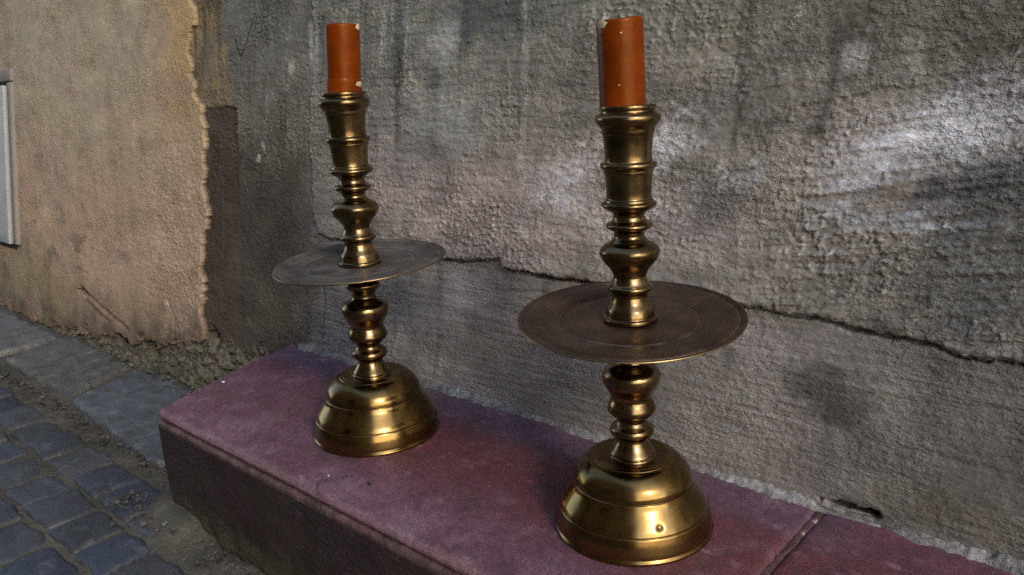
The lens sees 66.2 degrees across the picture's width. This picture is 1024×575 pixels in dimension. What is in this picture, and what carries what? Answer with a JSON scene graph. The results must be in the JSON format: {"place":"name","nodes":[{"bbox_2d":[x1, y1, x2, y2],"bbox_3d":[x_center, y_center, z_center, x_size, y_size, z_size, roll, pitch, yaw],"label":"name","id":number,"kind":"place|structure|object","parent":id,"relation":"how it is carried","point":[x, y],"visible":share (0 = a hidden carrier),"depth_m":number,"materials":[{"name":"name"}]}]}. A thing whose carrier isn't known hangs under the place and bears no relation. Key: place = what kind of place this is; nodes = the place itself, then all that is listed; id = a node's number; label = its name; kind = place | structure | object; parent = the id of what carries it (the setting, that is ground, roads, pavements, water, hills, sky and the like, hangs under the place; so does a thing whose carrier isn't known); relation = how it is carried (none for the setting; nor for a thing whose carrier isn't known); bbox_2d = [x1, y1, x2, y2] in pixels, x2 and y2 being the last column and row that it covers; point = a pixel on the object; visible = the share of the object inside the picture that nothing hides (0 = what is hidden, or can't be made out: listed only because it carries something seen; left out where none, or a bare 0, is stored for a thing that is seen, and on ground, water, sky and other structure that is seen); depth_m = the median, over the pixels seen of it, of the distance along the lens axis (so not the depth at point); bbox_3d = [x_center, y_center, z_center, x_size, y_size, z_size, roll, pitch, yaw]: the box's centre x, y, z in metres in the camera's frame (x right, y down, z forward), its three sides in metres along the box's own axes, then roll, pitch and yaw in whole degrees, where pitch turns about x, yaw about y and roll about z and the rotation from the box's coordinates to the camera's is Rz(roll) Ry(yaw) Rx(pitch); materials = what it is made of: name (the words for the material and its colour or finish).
{"place":"outdoors","nodes":[
{"label":"outdoors","id":0,"kind":"place"},
{"bbox_2d":[0,386,183,574],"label":"pavement","id":1,"kind":"structure","parent":0,"point":[49,502],"depth_m":1.41,"materials":[{"name":"grey stone"}]},
{"bbox_2d":[0,306,267,574],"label":"ground","id":2,"kind":"structure","parent":0,"point":[164,543],"depth_m":1.47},
{"bbox_2d":[0,311,56,356],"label":"stone slab","id":3,"kind":"structure","parent":2,"relation":"on","point":[17,335],"depth_m":2.46,"materials":[{"name":"grey stone"}]},
{"bbox_2d":[5,337,131,396],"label":"stone slab","id":4,"kind":"structure","parent":2,"relation":"on","point":[70,366],"depth_m":2.16,"materials":[{"name":"grey stone"}]},
{"bbox_2d":[0,0,212,390],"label":"plaster wall","id":5,"kind":"structure","parent":2,"relation":"on","point":[115,208],"depth_m":2.15,"materials":[{"name":"beige paint"}]},
{"bbox_2d":[0,69,20,248],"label":"meter hatch","id":6,"kind":"object","parent":5,"relation":"attached to","point":[10,237],"visible":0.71,"depth_m":2.65,"materials":[{"name":"grey metal"}]},
{"bbox_2d":[0,85,13,243],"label":"door","id":7,"kind":"structure","parent":6,"relation":"in","point":[6,229],"depth_m":2.67,"materials":[{"name":"grey metal"}]},
{"bbox_2d":[0,350,250,574],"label":"rubble","id":8,"kind":"object","parent":2,"relation":"on","point":[127,497],"visible":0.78,"depth_m":1.60,"materials":[{"name":"grey stone"}]},
{"bbox_2d":[71,370,191,467],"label":"stone slab","id":9,"kind":"structure","parent":2,"relation":"on","point":[127,409],"depth_m":1.84,"materials":[{"name":"grey stone"}]},
{"bbox_2d":[5,0,1023,559],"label":"plaster wall","id":10,"kind":"structure","parent":2,"relation":"on","point":[837,212],"depth_m":0.98,"materials":[{"name":"grey paint"}]},
{"bbox_2d":[158,343,1023,574],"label":"stone ledge","id":11,"kind":"object","parent":2,"relation":"on","point":[474,484],"visible":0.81,"depth_m":1.04,"materials":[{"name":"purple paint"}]},
{"bbox_2d":[272,91,445,457],"bbox_3d":[-0.218,-0.025,1.139,0.248,0.501,0.248,10,19,41],"label":"candlestick","id":12,"kind":"object","parent":11,"relation":"on","point":[374,404],"visible":1,"depth_m":1.12,"materials":[{"name":"gold metal"}]},
{"bbox_2d":[323,23,361,92],"bbox_3d":[-0.230,-0.305,1.066,0.054,0.100,0.054,10,19,41],"label":"candle","id":13,"kind":"object","parent":12,"relation":"on","point":[342,52],"visible":0.94,"depth_m":1.05,"materials":[{"name":"orange wax"}]},
{"bbox_2d":[517,103,747,566],"bbox_3d":[0.129,0.044,0.856,0.245,0.474,0.245,10,19,41],"label":"candlestick","id":14,"kind":"object","parent":11,"relation":"on","point":[633,493],"visible":1,"depth_m":0.84,"materials":[{"name":"gold metal"}]},
{"bbox_2d":[596,16,645,106],"bbox_3d":[0.110,-0.220,0.787,0.048,0.096,0.048,10,19,41],"label":"candle","id":15,"kind":"object","parent":14,"relation":"on","point":[621,59],"visible":0.99,"depth_m":0.77,"materials":[{"name":"orange wax"}]}
]}

